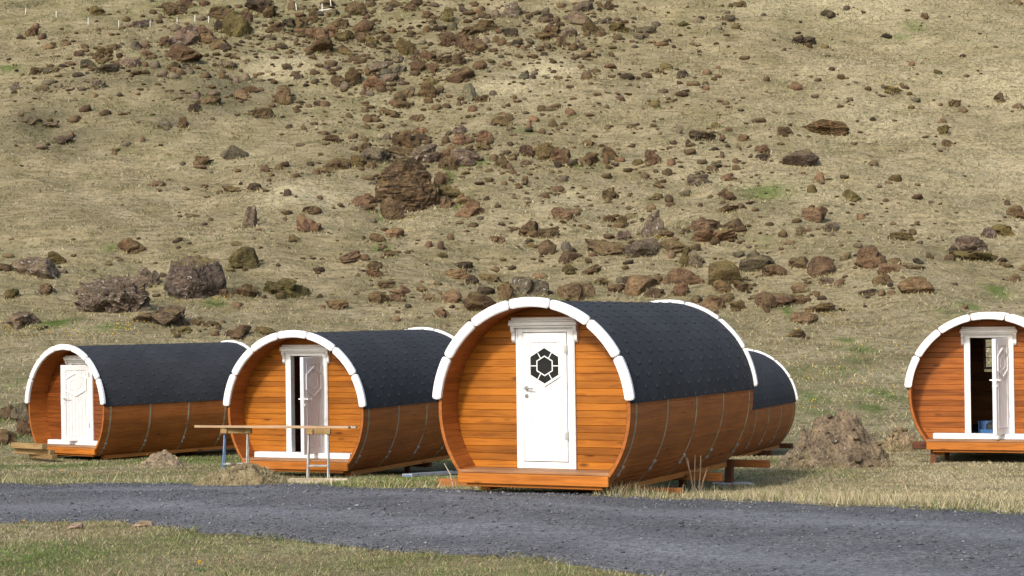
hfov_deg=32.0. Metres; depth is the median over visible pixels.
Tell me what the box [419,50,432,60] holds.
rock
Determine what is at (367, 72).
rock
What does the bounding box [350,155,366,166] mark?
rock
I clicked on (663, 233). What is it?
rock
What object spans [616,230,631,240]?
rock
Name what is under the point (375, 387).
barrel cabin
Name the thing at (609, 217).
rock
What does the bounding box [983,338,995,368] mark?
window
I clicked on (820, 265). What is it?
boulder
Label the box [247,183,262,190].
rock
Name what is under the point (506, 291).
rock
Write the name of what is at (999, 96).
rock
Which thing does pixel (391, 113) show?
rock
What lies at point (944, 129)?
rock
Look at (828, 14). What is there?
rock
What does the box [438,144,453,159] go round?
rock
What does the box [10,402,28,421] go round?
rock
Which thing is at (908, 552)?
gravel road
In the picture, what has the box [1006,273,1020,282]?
rock
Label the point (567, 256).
rock
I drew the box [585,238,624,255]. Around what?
boulder
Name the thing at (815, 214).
rock
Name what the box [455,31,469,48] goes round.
rock
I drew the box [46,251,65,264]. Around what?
rock
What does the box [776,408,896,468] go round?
earth mound
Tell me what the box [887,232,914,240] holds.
rock
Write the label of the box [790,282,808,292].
rock
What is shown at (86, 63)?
rock
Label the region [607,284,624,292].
rock
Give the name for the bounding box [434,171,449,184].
rock
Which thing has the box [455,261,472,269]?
rock
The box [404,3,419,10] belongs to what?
rock
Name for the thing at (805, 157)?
boulder
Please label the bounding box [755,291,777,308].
rock
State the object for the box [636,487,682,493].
timber block
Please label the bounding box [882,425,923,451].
earth mound
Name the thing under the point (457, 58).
rock
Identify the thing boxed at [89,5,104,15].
rock
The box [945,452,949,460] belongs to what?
support post
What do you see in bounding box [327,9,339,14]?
rock
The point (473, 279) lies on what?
rock
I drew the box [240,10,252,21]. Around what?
rock
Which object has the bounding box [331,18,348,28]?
rock
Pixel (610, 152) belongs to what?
rock
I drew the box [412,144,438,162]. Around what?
boulder
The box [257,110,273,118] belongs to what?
rock
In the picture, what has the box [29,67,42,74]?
rock
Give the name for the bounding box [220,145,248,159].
rock
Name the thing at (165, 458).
dirt mound
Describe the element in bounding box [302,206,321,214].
rock
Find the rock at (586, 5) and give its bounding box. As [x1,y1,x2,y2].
[572,0,592,11]
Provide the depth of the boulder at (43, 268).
97.80 m
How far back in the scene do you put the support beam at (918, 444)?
28.15 m
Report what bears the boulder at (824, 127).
on the ground at (932, 272)
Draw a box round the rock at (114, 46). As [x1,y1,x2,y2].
[105,43,121,50]
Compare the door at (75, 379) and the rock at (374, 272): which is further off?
the rock at (374, 272)
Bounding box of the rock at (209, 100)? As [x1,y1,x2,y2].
[200,96,220,104]
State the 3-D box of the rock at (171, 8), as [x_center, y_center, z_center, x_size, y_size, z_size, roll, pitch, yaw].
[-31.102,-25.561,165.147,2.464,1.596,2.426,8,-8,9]
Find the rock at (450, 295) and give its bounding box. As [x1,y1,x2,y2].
[441,289,462,302]
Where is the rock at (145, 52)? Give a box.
[140,49,152,55]
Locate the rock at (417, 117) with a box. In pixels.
[409,114,423,121]
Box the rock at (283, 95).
[275,84,291,104]
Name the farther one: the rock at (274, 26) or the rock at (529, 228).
the rock at (274, 26)
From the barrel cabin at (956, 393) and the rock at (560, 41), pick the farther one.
the rock at (560, 41)
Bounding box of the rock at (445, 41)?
[441,37,450,46]
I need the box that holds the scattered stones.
[0,0,1023,338]
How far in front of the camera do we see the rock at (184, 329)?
80.71 m
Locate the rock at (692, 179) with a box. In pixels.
[686,173,708,185]
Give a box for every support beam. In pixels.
[406,462,431,466]
[673,472,723,480]
[734,459,769,467]
[752,450,771,455]
[779,443,792,447]
[912,441,925,448]
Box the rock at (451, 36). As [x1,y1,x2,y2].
[439,33,455,41]
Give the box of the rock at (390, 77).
[379,73,398,81]
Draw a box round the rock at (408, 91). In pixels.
[394,86,414,97]
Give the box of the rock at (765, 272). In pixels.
[762,266,770,275]
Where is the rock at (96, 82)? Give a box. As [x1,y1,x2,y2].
[91,79,105,87]
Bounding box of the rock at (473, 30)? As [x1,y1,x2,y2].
[462,24,485,35]
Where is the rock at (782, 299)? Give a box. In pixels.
[754,293,794,306]
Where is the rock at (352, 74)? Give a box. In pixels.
[344,67,361,84]
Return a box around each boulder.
[6,311,41,329]
[11,257,58,278]
[74,274,150,312]
[117,237,146,253]
[132,305,190,325]
[135,267,160,288]
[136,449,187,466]
[163,255,226,298]
[165,44,203,62]
[169,24,200,45]
[222,10,250,36]
[228,247,258,268]
[244,0,276,11]
[262,278,308,297]
[296,213,322,232]
[304,34,332,52]
[358,147,391,162]
[375,157,439,211]
[380,197,404,219]
[391,130,420,147]
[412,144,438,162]
[444,66,473,83]
[452,148,483,166]
[459,82,475,101]
[463,292,496,311]
[511,276,548,295]
[557,282,595,300]
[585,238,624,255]
[624,238,657,257]
[624,275,657,295]
[640,209,663,238]
[667,267,704,284]
[690,227,737,241]
[708,260,741,284]
[739,250,774,271]
[782,149,818,166]
[802,119,849,135]
[807,256,834,277]
[854,245,886,268]
[898,276,934,293]
[951,235,988,251]
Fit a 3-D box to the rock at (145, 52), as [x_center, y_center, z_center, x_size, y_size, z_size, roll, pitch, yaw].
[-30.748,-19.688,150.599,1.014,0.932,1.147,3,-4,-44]
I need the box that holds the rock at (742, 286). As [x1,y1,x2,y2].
[732,280,751,291]
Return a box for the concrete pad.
[712,482,753,485]
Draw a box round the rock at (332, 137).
[322,134,340,142]
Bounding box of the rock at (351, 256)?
[338,250,360,263]
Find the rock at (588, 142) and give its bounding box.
[582,140,595,145]
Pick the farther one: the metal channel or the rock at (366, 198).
the rock at (366, 198)
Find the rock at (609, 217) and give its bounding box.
[602,214,616,222]
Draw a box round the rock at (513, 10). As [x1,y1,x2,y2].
[501,1,520,17]
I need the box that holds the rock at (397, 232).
[385,227,404,237]
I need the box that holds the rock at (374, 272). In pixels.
[366,267,382,277]
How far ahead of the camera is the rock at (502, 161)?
123.02 m
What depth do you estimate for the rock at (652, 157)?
124.57 m
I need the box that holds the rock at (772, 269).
[764,264,786,274]
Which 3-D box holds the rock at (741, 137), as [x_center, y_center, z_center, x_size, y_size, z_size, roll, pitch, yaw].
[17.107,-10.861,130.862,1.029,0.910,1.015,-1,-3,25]
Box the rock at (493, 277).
[478,273,500,281]
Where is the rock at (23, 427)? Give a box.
[17,419,31,435]
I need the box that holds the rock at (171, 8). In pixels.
[161,2,186,15]
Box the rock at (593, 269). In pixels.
[582,264,601,273]
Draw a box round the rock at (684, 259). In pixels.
[678,246,690,266]
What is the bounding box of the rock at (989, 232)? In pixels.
[980,227,996,238]
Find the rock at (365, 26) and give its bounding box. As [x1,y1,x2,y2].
[352,19,373,32]
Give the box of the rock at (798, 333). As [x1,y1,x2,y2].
[786,330,805,337]
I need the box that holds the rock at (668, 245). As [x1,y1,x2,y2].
[657,239,690,251]
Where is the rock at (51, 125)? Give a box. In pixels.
[42,120,59,127]
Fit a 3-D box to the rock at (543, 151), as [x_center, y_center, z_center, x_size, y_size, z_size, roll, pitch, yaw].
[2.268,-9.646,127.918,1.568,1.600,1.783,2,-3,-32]
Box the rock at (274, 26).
[265,21,283,32]
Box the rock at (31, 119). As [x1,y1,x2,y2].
[23,115,41,125]
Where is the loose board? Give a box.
[196,449,236,454]
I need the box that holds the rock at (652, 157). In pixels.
[644,150,661,165]
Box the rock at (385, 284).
[378,281,394,287]
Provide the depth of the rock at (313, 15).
163.19 m
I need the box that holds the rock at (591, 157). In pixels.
[583,152,598,165]
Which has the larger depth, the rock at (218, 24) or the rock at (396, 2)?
the rock at (396, 2)
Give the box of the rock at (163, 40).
[159,35,168,47]
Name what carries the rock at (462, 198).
on the ground at (932, 272)
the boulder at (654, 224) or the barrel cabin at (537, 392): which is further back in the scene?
the boulder at (654, 224)
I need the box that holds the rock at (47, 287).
[38,283,55,294]
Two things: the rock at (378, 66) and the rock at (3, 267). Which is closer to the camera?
the rock at (3, 267)
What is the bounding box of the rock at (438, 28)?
[431,26,446,30]
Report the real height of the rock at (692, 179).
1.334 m
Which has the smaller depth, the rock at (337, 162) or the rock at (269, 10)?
the rock at (337, 162)
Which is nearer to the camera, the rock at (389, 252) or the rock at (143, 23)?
the rock at (389, 252)
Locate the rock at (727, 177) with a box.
[720,173,733,180]
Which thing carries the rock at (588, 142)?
on the ground at (932, 272)
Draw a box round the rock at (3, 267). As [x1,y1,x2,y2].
[0,263,13,271]
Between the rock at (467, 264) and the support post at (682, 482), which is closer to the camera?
the support post at (682, 482)
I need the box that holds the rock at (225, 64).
[220,59,236,68]
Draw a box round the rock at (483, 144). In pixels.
[476,140,489,149]
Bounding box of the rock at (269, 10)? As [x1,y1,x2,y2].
[262,3,275,17]
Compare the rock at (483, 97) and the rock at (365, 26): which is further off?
the rock at (365, 26)
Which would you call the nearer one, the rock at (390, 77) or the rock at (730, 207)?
the rock at (730, 207)
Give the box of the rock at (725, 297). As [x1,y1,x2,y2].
[720,292,733,302]
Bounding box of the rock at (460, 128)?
[453,124,466,134]
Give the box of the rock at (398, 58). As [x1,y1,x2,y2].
[392,54,403,62]
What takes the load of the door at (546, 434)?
in the barrel cabin at (537, 392)
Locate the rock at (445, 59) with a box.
[437,55,451,63]
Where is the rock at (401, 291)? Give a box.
[389,286,409,297]
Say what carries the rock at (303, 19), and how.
on the ground at (932, 272)
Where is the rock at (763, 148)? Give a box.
[754,144,769,153]
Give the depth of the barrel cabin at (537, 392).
20.95 m
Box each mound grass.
[879,437,925,451]
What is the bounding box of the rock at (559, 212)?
[551,206,573,219]
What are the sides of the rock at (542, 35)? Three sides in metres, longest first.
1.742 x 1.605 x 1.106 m
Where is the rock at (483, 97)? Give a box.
[475,94,490,102]
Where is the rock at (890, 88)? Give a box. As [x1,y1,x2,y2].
[884,85,899,93]
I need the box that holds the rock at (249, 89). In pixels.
[242,86,256,92]
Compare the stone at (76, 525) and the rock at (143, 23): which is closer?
the stone at (76, 525)
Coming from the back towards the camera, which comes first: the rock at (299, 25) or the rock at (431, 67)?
the rock at (299, 25)
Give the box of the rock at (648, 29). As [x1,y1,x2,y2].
[633,26,656,33]
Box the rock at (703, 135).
[689,130,715,140]
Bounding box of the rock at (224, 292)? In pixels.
[219,289,232,296]
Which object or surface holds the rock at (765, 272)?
on the ground at (932, 272)
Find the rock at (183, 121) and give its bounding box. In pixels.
[177,116,189,127]
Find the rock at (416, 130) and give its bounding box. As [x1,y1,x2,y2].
[413,127,427,133]
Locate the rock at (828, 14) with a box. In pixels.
[820,9,835,18]
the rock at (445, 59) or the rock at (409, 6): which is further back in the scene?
the rock at (409, 6)
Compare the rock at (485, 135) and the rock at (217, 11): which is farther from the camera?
the rock at (217, 11)
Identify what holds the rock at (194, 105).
on the ground at (932, 272)
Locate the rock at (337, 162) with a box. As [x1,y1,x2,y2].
[325,157,351,168]
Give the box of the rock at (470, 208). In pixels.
[455,199,483,217]
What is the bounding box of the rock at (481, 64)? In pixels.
[472,59,486,69]
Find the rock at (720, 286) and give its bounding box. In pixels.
[713,279,732,292]
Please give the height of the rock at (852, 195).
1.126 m
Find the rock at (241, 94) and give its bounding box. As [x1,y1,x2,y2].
[234,89,248,100]
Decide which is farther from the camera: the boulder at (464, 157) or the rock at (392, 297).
the boulder at (464, 157)
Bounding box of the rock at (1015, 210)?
[1006,205,1023,218]
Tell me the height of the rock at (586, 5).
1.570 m
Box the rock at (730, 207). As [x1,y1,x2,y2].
[716,205,739,211]
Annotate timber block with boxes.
[439,478,466,486]
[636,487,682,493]
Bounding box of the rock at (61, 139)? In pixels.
[54,135,72,144]
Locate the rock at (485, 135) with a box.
[476,130,493,141]
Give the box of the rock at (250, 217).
[242,205,256,227]
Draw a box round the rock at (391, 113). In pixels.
[383,109,400,117]
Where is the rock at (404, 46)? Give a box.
[396,38,413,55]
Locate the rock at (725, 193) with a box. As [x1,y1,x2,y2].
[718,188,736,199]
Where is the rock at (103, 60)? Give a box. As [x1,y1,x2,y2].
[95,57,109,63]
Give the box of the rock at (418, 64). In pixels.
[410,58,425,71]
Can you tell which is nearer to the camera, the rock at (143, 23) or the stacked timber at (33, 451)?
the stacked timber at (33, 451)
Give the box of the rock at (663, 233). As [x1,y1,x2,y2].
[658,230,673,237]
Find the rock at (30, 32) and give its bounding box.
[25,27,38,36]
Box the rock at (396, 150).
[385,146,411,156]
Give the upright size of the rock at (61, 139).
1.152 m
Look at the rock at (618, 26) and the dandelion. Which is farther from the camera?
the rock at (618, 26)
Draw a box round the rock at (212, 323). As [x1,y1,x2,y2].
[203,320,220,326]
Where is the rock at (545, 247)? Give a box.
[538,239,556,254]
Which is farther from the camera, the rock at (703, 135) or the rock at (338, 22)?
the rock at (338, 22)
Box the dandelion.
[193,560,206,570]
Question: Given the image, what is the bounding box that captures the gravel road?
[0,483,1023,575]
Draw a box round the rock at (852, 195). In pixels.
[842,189,861,201]
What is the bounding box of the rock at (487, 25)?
[475,19,500,30]
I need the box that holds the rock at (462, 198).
[455,194,470,204]
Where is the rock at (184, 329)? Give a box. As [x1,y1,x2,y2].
[172,326,192,334]
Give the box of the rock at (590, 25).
[581,19,598,32]
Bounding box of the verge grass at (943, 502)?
[0,470,1023,512]
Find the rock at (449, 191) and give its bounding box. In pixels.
[437,184,463,197]
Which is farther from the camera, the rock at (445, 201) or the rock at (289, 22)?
the rock at (289, 22)
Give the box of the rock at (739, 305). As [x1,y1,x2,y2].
[729,300,745,311]
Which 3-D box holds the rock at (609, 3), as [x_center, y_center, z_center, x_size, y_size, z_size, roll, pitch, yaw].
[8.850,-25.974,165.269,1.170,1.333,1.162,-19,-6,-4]
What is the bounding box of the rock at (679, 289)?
[670,282,688,295]
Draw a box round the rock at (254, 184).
[252,182,261,190]
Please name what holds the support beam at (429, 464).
attached to the barrel cabin at (375, 387)
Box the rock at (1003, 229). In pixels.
[991,224,1015,235]
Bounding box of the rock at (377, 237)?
[369,233,385,241]
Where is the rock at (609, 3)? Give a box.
[602,0,613,9]
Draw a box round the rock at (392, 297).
[388,294,401,301]
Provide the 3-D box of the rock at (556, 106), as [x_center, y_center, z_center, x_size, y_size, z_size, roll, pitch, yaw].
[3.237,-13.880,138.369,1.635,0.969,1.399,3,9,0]
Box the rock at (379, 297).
[367,291,388,303]
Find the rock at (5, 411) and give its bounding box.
[0,404,13,419]
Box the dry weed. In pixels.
[685,455,707,492]
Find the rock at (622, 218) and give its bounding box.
[616,215,626,226]
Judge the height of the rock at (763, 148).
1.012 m
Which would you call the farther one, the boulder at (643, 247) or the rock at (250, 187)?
the rock at (250, 187)
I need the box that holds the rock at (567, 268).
[561,263,575,274]
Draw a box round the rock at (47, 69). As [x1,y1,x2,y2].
[41,66,53,72]
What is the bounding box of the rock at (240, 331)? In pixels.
[223,325,251,338]
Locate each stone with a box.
[67,523,82,528]
[131,520,152,526]
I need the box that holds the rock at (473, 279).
[465,275,478,283]
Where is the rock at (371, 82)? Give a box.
[363,76,385,89]
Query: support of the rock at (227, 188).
on the ground at (932, 272)
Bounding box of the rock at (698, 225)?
[687,219,724,231]
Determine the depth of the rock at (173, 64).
146.59 m
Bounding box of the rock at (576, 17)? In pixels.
[567,10,589,24]
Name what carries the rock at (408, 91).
on the ground at (932, 272)
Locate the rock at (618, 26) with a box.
[609,21,628,32]
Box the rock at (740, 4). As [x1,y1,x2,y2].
[729,1,745,7]
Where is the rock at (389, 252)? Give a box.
[381,250,398,256]
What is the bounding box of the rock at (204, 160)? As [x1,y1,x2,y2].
[192,156,210,164]
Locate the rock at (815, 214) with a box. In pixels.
[801,206,827,222]
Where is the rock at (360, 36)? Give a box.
[356,32,365,42]
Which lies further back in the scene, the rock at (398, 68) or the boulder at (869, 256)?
the rock at (398, 68)
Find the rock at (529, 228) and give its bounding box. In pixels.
[518,220,538,236]
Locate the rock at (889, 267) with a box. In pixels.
[877,263,901,273]
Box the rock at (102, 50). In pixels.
[93,46,112,56]
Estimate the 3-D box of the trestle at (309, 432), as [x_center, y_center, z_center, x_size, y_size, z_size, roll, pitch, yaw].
[-2.833,2.458,26.112,0.360,0.796,0.360,0,-3,-2]
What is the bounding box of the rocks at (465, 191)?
[1,1,1022,444]
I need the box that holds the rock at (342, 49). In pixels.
[336,45,351,54]
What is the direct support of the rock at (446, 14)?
on the ground at (932, 272)
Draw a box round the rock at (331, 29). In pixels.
[325,25,337,36]
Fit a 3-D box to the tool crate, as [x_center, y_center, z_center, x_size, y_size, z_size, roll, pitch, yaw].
[7.700,2.240,28.761,0.364,0.288,0.272,-1,-3,16]
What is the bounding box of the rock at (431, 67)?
[426,62,438,72]
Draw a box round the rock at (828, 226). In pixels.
[820,222,838,231]
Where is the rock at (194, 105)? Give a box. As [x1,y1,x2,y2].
[188,103,201,111]
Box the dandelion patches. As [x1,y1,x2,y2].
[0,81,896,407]
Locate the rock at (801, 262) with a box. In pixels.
[788,256,808,268]
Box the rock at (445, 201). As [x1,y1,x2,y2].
[439,196,455,208]
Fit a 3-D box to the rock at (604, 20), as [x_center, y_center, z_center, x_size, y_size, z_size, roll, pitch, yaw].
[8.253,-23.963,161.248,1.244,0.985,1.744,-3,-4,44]
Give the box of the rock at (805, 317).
[790,312,818,323]
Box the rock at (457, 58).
[451,53,465,65]
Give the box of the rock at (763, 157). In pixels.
[755,154,769,160]
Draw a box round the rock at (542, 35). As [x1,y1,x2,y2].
[534,32,551,39]
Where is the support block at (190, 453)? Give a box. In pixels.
[176,451,195,454]
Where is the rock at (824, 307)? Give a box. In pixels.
[805,303,835,311]
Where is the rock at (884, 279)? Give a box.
[872,274,892,284]
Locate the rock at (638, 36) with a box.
[633,33,649,39]
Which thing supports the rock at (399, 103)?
on the ground at (932, 272)
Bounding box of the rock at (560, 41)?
[554,36,565,46]
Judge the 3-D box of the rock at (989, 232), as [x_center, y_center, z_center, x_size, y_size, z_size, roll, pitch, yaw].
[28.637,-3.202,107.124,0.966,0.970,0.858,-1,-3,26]
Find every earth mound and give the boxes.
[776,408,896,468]
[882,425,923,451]
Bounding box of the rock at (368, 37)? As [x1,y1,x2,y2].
[365,34,379,44]
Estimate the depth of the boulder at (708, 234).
105.17 m
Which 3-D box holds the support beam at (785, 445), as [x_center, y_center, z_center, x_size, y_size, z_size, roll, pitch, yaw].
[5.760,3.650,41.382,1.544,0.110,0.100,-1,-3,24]
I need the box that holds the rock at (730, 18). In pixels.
[720,14,738,21]
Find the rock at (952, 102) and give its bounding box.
[948,99,960,106]
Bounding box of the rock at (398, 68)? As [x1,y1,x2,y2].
[387,64,406,74]
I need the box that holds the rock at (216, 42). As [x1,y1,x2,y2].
[209,38,227,48]
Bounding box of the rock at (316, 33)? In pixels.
[306,27,327,39]
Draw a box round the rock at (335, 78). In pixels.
[330,74,343,86]
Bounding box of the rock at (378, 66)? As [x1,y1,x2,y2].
[366,61,392,71]
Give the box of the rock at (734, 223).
[724,218,743,228]
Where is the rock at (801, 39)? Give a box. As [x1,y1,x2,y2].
[791,35,816,44]
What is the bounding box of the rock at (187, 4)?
[176,0,194,8]
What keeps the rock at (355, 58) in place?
on the ground at (932, 272)
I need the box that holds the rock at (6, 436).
[0,429,16,444]
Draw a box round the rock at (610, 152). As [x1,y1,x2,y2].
[600,146,616,159]
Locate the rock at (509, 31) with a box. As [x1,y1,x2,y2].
[502,28,517,36]
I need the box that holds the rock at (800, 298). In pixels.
[790,294,810,303]
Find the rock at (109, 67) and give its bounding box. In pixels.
[95,63,118,72]
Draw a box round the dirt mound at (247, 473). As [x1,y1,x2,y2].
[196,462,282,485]
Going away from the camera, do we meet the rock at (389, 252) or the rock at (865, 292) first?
the rock at (865, 292)
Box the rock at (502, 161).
[496,157,508,168]
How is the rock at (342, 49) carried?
on the ground at (932, 272)
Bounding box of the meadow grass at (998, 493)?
[0,438,1023,575]
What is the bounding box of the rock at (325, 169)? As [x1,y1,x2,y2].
[317,165,333,173]
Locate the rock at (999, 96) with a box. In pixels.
[993,92,1005,101]
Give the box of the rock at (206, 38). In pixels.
[199,33,213,43]
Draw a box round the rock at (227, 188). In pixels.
[222,186,241,191]
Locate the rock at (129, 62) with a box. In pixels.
[119,57,140,67]
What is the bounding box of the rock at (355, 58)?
[348,55,361,60]
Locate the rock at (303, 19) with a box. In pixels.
[294,16,308,25]
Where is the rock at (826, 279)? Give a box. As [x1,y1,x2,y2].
[818,277,833,283]
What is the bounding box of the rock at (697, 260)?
[688,253,704,267]
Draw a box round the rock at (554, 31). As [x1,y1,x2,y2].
[543,25,559,37]
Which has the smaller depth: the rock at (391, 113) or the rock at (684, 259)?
the rock at (684, 259)
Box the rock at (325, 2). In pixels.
[320,0,335,6]
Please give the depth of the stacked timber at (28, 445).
34.52 m
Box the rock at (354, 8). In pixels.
[344,1,365,15]
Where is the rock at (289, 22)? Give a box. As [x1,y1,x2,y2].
[282,17,294,27]
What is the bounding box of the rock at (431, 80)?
[426,76,437,84]
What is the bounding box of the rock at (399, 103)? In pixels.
[393,98,409,108]
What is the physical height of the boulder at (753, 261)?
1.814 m
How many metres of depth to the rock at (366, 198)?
115.23 m
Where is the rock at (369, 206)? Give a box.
[360,204,375,211]
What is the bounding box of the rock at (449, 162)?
[438,156,460,169]
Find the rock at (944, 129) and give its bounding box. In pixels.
[937,125,948,134]
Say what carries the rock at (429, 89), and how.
on the ground at (932, 272)
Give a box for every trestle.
[220,428,251,468]
[306,429,330,477]
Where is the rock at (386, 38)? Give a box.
[379,35,392,42]
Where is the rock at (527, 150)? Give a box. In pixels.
[519,145,532,156]
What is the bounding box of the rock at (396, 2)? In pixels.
[386,0,402,6]
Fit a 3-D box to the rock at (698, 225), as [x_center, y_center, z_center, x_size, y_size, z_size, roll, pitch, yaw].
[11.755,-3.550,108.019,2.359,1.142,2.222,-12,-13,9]
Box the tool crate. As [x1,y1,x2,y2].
[978,420,992,432]
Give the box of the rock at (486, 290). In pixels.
[477,287,494,294]
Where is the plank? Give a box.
[194,425,350,428]
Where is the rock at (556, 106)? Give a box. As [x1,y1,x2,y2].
[545,103,562,110]
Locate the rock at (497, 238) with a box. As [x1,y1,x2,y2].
[490,236,504,242]
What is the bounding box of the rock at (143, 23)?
[132,19,149,27]
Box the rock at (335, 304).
[325,299,348,309]
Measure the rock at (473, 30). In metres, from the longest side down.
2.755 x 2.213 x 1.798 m
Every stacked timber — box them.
[11,442,46,448]
[14,448,54,454]
[29,454,56,458]
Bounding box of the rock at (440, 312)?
[434,307,449,317]
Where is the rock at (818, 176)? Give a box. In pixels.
[814,172,824,182]
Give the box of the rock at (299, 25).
[293,22,310,33]
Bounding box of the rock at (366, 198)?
[352,193,375,205]
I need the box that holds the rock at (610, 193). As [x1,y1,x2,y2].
[601,188,618,199]
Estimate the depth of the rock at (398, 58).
150.43 m
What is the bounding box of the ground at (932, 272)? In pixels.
[0,0,1023,575]
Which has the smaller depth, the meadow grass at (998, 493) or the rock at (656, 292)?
the meadow grass at (998, 493)
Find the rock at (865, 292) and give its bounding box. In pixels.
[858,289,875,295]
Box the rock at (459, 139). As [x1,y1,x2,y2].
[452,134,468,145]
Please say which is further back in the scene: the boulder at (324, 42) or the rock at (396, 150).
the boulder at (324, 42)
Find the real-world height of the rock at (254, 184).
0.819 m
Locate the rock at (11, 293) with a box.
[4,288,18,298]
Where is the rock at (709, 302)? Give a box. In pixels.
[699,295,724,310]
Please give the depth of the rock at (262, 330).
81.15 m
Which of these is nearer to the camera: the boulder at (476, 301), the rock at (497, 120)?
the boulder at (476, 301)
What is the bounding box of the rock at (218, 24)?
[213,19,222,29]
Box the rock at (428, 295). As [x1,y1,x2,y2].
[422,293,437,300]
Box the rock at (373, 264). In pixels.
[367,261,382,268]
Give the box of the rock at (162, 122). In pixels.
[157,117,171,129]
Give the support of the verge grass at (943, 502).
on the ground at (932, 272)
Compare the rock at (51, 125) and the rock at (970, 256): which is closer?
the rock at (970, 256)
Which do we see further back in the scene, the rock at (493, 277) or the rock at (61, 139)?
the rock at (61, 139)
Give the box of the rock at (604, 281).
[594,278,608,285]
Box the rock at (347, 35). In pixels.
[333,30,353,41]
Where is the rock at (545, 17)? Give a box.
[537,12,553,22]
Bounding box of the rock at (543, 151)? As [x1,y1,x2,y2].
[533,142,554,159]
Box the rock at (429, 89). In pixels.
[417,80,437,97]
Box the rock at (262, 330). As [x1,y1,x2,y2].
[254,326,276,334]
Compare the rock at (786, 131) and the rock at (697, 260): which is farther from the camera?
the rock at (786, 131)
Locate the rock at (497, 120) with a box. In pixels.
[491,116,512,126]
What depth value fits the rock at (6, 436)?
41.62 m
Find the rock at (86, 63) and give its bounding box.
[80,59,95,68]
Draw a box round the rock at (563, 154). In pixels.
[548,147,570,163]
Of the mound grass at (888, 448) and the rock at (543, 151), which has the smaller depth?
the mound grass at (888, 448)
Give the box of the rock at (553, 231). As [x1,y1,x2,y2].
[537,226,560,237]
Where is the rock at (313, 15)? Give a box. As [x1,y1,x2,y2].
[307,8,317,22]
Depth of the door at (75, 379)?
35.22 m
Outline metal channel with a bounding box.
[402,471,457,476]
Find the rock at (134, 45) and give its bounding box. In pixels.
[130,40,141,49]
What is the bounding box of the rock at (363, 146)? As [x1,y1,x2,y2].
[358,142,370,151]
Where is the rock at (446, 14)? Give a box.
[439,7,453,21]
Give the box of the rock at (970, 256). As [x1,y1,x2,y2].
[949,251,997,260]
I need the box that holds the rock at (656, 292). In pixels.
[642,288,665,297]
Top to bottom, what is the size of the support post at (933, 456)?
0.253 m
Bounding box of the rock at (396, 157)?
[391,154,406,160]
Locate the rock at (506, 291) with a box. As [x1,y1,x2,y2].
[497,281,515,299]
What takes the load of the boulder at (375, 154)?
on the ground at (932, 272)
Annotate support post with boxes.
[404,467,409,472]
[679,480,686,486]
[725,459,733,482]
[930,450,935,462]
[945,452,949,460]
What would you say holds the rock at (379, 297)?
on the ground at (932, 272)
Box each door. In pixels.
[60,365,89,440]
[298,356,323,454]
[523,333,568,461]
[989,338,1009,435]
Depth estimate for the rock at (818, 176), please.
119.01 m
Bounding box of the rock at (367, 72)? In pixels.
[363,69,376,75]
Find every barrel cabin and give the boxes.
[25,340,249,458]
[223,327,453,475]
[432,297,757,493]
[731,348,797,456]
[904,312,1023,454]
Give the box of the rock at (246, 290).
[233,283,258,296]
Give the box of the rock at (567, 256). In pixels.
[558,250,582,263]
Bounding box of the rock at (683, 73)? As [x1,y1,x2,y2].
[677,70,687,77]
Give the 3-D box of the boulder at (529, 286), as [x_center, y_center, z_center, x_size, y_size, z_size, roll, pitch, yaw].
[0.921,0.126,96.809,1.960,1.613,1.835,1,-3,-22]
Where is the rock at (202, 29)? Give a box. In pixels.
[196,26,213,35]
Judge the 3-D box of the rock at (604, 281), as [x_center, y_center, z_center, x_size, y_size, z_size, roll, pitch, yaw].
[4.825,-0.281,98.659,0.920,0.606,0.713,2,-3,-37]
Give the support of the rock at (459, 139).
on the ground at (932, 272)
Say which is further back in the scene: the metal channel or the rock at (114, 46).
the rock at (114, 46)
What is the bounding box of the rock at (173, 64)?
[166,61,180,70]
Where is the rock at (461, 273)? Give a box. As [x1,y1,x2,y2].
[443,268,469,278]
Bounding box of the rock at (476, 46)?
[462,40,487,51]
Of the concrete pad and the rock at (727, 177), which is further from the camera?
the rock at (727, 177)
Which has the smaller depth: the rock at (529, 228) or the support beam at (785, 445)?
the support beam at (785, 445)
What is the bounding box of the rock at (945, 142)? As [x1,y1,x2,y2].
[942,139,954,146]
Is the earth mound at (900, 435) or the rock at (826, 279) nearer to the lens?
the earth mound at (900, 435)
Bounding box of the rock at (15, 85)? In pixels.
[10,82,19,89]
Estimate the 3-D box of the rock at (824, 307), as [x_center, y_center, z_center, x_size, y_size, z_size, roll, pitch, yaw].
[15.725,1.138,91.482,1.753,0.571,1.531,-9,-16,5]
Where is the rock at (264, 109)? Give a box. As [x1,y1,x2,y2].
[253,107,273,117]
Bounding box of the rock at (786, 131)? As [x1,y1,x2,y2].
[777,126,792,136]
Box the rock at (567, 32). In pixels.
[561,27,577,37]
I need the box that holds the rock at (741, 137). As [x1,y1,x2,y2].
[738,134,749,141]
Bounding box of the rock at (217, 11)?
[208,6,231,18]
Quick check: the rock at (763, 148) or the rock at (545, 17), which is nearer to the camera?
the rock at (763, 148)
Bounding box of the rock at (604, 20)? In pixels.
[594,18,611,23]
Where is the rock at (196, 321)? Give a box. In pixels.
[189,319,203,325]

